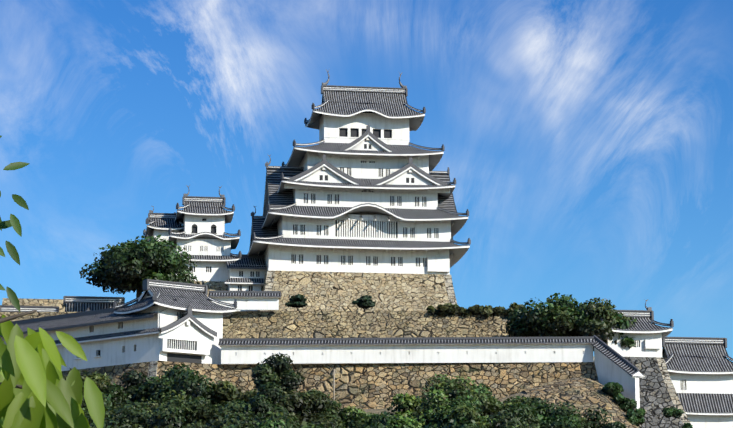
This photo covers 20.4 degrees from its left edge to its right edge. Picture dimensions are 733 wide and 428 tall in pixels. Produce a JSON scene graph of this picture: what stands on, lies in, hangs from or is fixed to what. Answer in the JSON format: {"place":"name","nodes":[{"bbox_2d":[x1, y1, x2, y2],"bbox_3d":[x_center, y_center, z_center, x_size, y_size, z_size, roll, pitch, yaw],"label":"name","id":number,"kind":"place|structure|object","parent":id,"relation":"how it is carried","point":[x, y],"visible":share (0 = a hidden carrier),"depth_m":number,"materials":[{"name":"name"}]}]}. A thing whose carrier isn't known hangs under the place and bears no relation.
{"place":"outdoors","nodes":[
{"label":"outdoors","id":0,"kind":"place"},
{"bbox_2d":[0,0,732,361],"label":"sky","id":1,"kind":"structure","parent":0,"point":[588,144],"materials":[{"name":"blue"}]},
{"bbox_2d":[340,391,631,427],"bbox_3d":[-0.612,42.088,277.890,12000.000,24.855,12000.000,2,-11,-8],"label":"ground","id":2,"kind":"structure","parent":0,"point":[379,411],"depth_m":210.27,"materials":[{"name":"brown soil"}]},
{"bbox_2d":[0,135,104,427],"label":"leafy branch","id":3,"kind":"object","parent":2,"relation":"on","point":[37,390],"visible":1,"depth_m":3.05,"materials":[{"name":"green plant"}]},
{"bbox_2d":[0,296,124,311],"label":"wall","id":4,"kind":"structure","parent":2,"relation":"on","point":[76,303],"depth_m":246.74,"materials":[{"name":"paint"}]},
{"bbox_2d":[62,368,113,406],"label":"bush","id":5,"kind":"object","parent":2,"relation":"on","point":[101,381],"visible":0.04,"depth_m":174.01,"materials":[{"name":"green plant"}]},
{"bbox_2d":[84,413,118,427],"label":"bush","id":6,"kind":"object","parent":2,"relation":"on","point":[92,425],"visible":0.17,"depth_m":133.80,"materials":[{"name":"green plant"}]},
{"bbox_2d":[85,409,118,425],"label":"bush","id":7,"kind":"object","parent":2,"relation":"on","point":[108,413],"visible":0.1,"depth_m":151.28,"materials":[{"name":"green plant"}]},
{"bbox_2d":[81,391,149,416],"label":"bush","id":8,"kind":"object","parent":2,"relation":"on","point":[108,403],"visible":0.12,"depth_m":165.07,"materials":[{"name":"green plant"}]},
{"bbox_2d":[101,370,150,406],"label":"bush","id":9,"kind":"object","parent":2,"relation":"on","point":[122,394],"visible":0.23,"depth_m":174.99,"materials":[{"name":"green plant"}]},
{"bbox_2d":[110,422,177,427],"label":"bush","id":10,"kind":"object","parent":2,"relation":"on","point":[169,426],"visible":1,"depth_m":133.42,"materials":[{"name":"green plant"}]},
{"bbox_2d":[103,404,191,427],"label":"bush","id":11,"kind":"object","parent":2,"relation":"on","point":[134,419],"visible":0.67,"depth_m":148.70,"materials":[{"name":"green plant"}]},
{"bbox_2d":[114,390,191,424],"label":"bush","id":12,"kind":"object","parent":2,"relation":"on","point":[149,406],"visible":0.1,"depth_m":166.25,"materials":[{"name":"green plant"}]},
{"bbox_2d":[137,363,216,406],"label":"bush","id":13,"kind":"object","parent":2,"relation":"on","point":[176,379],"visible":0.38,"depth_m":172.86,"materials":[{"name":"green plant"}]},
{"bbox_2d":[146,404,210,427],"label":"bush","id":14,"kind":"object","parent":2,"relation":"on","point":[166,414],"visible":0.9,"depth_m":147.50,"materials":[{"name":"green plant"}]},
{"bbox_2d":[156,396,254,427],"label":"bush","id":15,"kind":"object","parent":2,"relation":"on","point":[195,409],"visible":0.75,"depth_m":162.63,"materials":[{"name":"green plant"}]},
{"bbox_2d":[185,419,230,427],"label":"bush","id":16,"kind":"object","parent":2,"relation":"on","point":[213,425],"visible":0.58,"depth_m":149.87,"materials":[{"name":"green plant"}]},
{"bbox_2d":[222,424,239,427],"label":"bush","id":17,"kind":"object","parent":2,"relation":"on","point":[234,426],"visible":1,"depth_m":138.77,"materials":[{"name":"green plant"}]},
{"bbox_2d":[197,380,286,407],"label":"bush","id":18,"kind":"object","parent":2,"relation":"on","point":[223,392],"visible":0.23,"depth_m":174.28,"materials":[{"name":"green plant"}]},
{"bbox_2d":[228,382,289,424],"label":"bush","id":19,"kind":"object","parent":2,"relation":"on","point":[262,403],"visible":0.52,"depth_m":164.98,"materials":[{"name":"green plant"}]},
{"bbox_2d":[210,410,332,427],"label":"bush","id":20,"kind":"object","parent":2,"relation":"on","point":[234,419],"visible":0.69,"depth_m":150.02,"materials":[{"name":"green plant"}]},
{"bbox_2d":[255,419,289,427],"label":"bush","id":21,"kind":"object","parent":2,"relation":"on","point":[262,423],"visible":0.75,"depth_m":149.74,"materials":[{"name":"green plant"}]},
{"bbox_2d":[251,352,309,394],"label":"bush","id":22,"kind":"object","parent":2,"relation":"on","point":[277,368],"visible":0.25,"depth_m":180.15,"materials":[{"name":"green plant"}]},
{"bbox_2d":[0,311,598,409],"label":"stone terraces","id":23,"kind":"object","parent":2,"relation":"on","point":[370,386],"visible":0.27,"depth_m":218.53,"materials":[{"name":"stone"}]},
{"bbox_2d":[0,299,178,370],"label":"wing gallery","id":24,"kind":"object","parent":23,"relation":"on","point":[106,337],"visible":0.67,"depth_m":221.54,"materials":[{"name":"paint"}]},
{"bbox_2d":[79,235,199,301],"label":"tree","id":25,"kind":"object","parent":23,"relation":"on","point":[128,266],"visible":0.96,"depth_m":245.95,"materials":[{"name":"green plant"}]},
{"bbox_2d":[113,279,236,364],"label":"corner turret","id":26,"kind":"object","parent":23,"relation":"on","point":[191,331],"visible":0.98,"depth_m":218.78,"materials":[{"name":"paint"}]},
{"bbox_2d":[143,185,241,295],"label":"keep","id":27,"kind":"structure","parent":23,"relation":"on","point":[195,226],"depth_m":288.93,"materials":[{"name":"paint"}]},
{"bbox_2d":[209,291,280,310],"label":"wall","id":28,"kind":"structure","parent":23,"relation":"on","point":[257,300],"depth_m":240.68,"materials":[{"name":"paint"}]},
{"bbox_2d":[225,254,266,310],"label":"corridor","id":29,"kind":"object","parent":23,"relation":"on","point":[247,272],"visible":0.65,"depth_m":285.13,"materials":[{"name":"paint"}]},
{"bbox_2d":[285,294,306,310],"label":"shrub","id":30,"kind":"object","parent":23,"relation":"on","point":[298,301],"visible":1,"depth_m":242.35,"materials":[{"name":"green plant"}]},
{"bbox_2d":[247,70,470,310],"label":"keep","id":31,"kind":"structure","parent":23,"relation":"on","point":[359,202],"depth_m":287.67,"materials":[{"name":"paint"}]},
{"bbox_2d":[352,295,375,310],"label":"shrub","id":32,"kind":"object","parent":23,"relation":"on","point":[365,302],"visible":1,"depth_m":242.84,"materials":[{"name":"green plant"}]},
{"bbox_2d":[218,336,595,363],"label":"wall","id":33,"kind":"structure","parent":23,"relation":"on","point":[397,350],"depth_m":217.99,"materials":[{"name":"paint"}]},
{"bbox_2d":[426,302,525,317],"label":"wall shrubs","id":34,"kind":"object","parent":23,"relation":"on","point":[448,309],"depth_m":240.79,"materials":[{"name":"green plant"}]},
{"bbox_2d":[505,293,621,336],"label":"tree","id":35,"kind":"object","parent":23,"relation":"on","point":[527,321],"visible":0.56,"depth_m":232.83,"materials":[{"name":"green plant"}]},
{"bbox_2d":[544,297,636,348],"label":"tree","id":36,"kind":"object","parent":23,"relation":"on","point":[601,331],"visible":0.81,"depth_m":230.29,"materials":[{"name":"green plant"}]},
{"bbox_2d":[284,421,316,427],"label":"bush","id":37,"kind":"object","parent":2,"relation":"on","point":[304,423],"visible":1,"depth_m":131.59,"materials":[{"name":"green plant"}]},
{"bbox_2d":[274,389,335,427],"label":"bush","id":38,"kind":"object","parent":2,"relation":"on","point":[302,407],"visible":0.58,"depth_m":168.05,"materials":[{"name":"green plant"}]},
{"bbox_2d":[305,389,357,427],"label":"bush","id":39,"kind":"object","parent":2,"relation":"on","point":[332,410],"visible":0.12,"depth_m":178.17,"materials":[{"name":"green plant"}]},
{"bbox_2d":[333,369,334,400],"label":"wooden pole","id":40,"kind":"object","parent":2,"relation":"on","point":[333,384],"visible":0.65,"depth_m":214.11,"materials":[{"name":"beige wood"}]},
{"bbox_2d":[347,415,372,427],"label":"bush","id":41,"kind":"object","parent":2,"relation":"on","point":[357,421],"visible":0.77,"depth_m":168.62,"materials":[{"name":"green plant"}]},
{"bbox_2d":[338,406,385,427],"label":"bush","id":42,"kind":"object","parent":2,"relation":"on","point":[362,413],"visible":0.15,"depth_m":178.08,"materials":[{"name":"green plant"}]},
{"bbox_2d":[367,422,389,427],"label":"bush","id":43,"kind":"object","parent":2,"relation":"on","point":[379,425],"visible":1,"depth_m":155.22,"materials":[{"name":"green plant"}]},
{"bbox_2d":[361,411,413,427],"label":"bush","id":44,"kind":"object","parent":2,"relation":"on","point":[379,420],"visible":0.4,"depth_m":167.72,"materials":[{"name":"green plant"}]},
{"bbox_2d":[387,393,441,424],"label":"bush","id":45,"kind":"object","parent":2,"relation":"on","point":[406,403],"visible":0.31,"depth_m":179.89,"materials":[{"name":"green plant"}]},
{"bbox_2d":[383,386,496,427],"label":"bush","id":46,"kind":"object","parent":2,"relation":"on","point":[439,418],"visible":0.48,"depth_m":169.88,"materials":[{"name":"green plant"}]},
{"bbox_2d":[421,417,476,427],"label":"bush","id":47,"kind":"object","parent":2,"relation":"on","point":[458,425],"visible":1,"depth_m":152.54,"materials":[{"name":"green plant"}]},
{"bbox_2d":[405,373,495,427],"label":"bush","id":48,"kind":"object","parent":2,"relation":"on","point":[447,386],"visible":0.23,"depth_m":180.43,"materials":[{"name":"green plant"}]},
{"bbox_2d":[455,383,502,415],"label":"bush","id":49,"kind":"object","parent":2,"relation":"on","point":[481,387],"visible":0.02,"depth_m":185.15,"materials":[{"name":"green plant"}]},
{"bbox_2d":[447,403,519,427],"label":"bush","id":50,"kind":"object","parent":2,"relation":"on","point":[464,412],"visible":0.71,"depth_m":164.53,"materials":[{"name":"green plant"}]},
{"bbox_2d":[477,395,530,420],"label":"bush","id":51,"kind":"object","parent":2,"relation":"on","point":[500,407],"visible":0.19,"depth_m":182.22,"materials":[{"name":"green plant"}]},
{"bbox_2d":[486,406,539,427],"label":"bush","id":52,"kind":"object","parent":2,"relation":"on","point":[525,417],"visible":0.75,"depth_m":168.36,"materials":[{"name":"green plant"}]},
{"bbox_2d":[502,395,549,407],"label":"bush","id":53,"kind":"object","parent":2,"relation":"on","point":[533,399],"visible":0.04,"depth_m":184.32,"materials":[{"name":"green plant"}]},
{"bbox_2d":[496,401,583,427],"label":"bush","id":54,"kind":"object","parent":2,"relation":"on","point":[541,410],"visible":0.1,"depth_m":179.01,"materials":[{"name":"green plant"}]},
{"bbox_2d":[536,414,575,427],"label":"bush","id":55,"kind":"object","parent":2,"relation":"on","point":[545,422],"visible":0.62,"depth_m":170.41,"materials":[{"name":"green plant"}]},
{"bbox_2d":[549,405,588,427],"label":"bush","id":56,"kind":"object","parent":2,"relation":"on","point":[581,418],"visible":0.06,"depth_m":182.15,"materials":[{"name":"green plant"}]},
{"bbox_2d":[523,377,638,427],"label":"rocky slope","id":57,"kind":"structure","parent":2,"relation":"on","point":[581,394],"depth_m":209.16,"materials":[{"name":"stone"}]},
{"bbox_2d":[550,407,611,427],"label":"bush","id":58,"kind":"object","parent":2,"relation":"on","point":[596,418],"visible":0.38,"depth_m":181.00,"materials":[{"name":"green plant"}]},
{"bbox_2d":[604,421,626,427],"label":"bush","id":59,"kind":"object","parent":2,"relation":"on","point":[617,424],"visible":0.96,"depth_m":179.55,"materials":[{"name":"green plant"}]},
{"bbox_2d":[601,382,645,426],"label":"slope shrubs","id":60,"kind":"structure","parent":2,"relation":"on","point":[627,405],"depth_m":208.63,"materials":[{"name":"green plant"}]},
{"bbox_2d":[593,299,690,427],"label":"turret","id":61,"kind":"object","parent":2,"relation":"on","point":[657,393],"visible":0.5,"depth_m":230.45,"materials":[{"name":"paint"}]},
{"bbox_2d":[603,319,635,348],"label":"shrub","id":62,"kind":"object","parent":61,"relation":"on","point":[626,340],"visible":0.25,"depth_m":230.71,"materials":[{"name":"green plant"}]},
{"bbox_2d":[662,407,692,427],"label":"bastion shrubs","id":63,"kind":"object","parent":2,"relation":"on","point":[673,412],"visible":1,"depth_m":221.38,"materials":[{"name":"green plant"}]},
{"bbox_2d":[662,337,732,427],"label":"turret","id":64,"kind":"object","parent":2,"relation":"on","point":[700,370],"visible":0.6,"depth_m":240.09,"materials":[{"name":"paint"}]},
{"bbox_2d":[591,335,644,409],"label":"wall","id":65,"kind":"structure","parent":0,"point":[612,365],"depth_m":213.83,"materials":[{"name":"white paint"}]}
]}

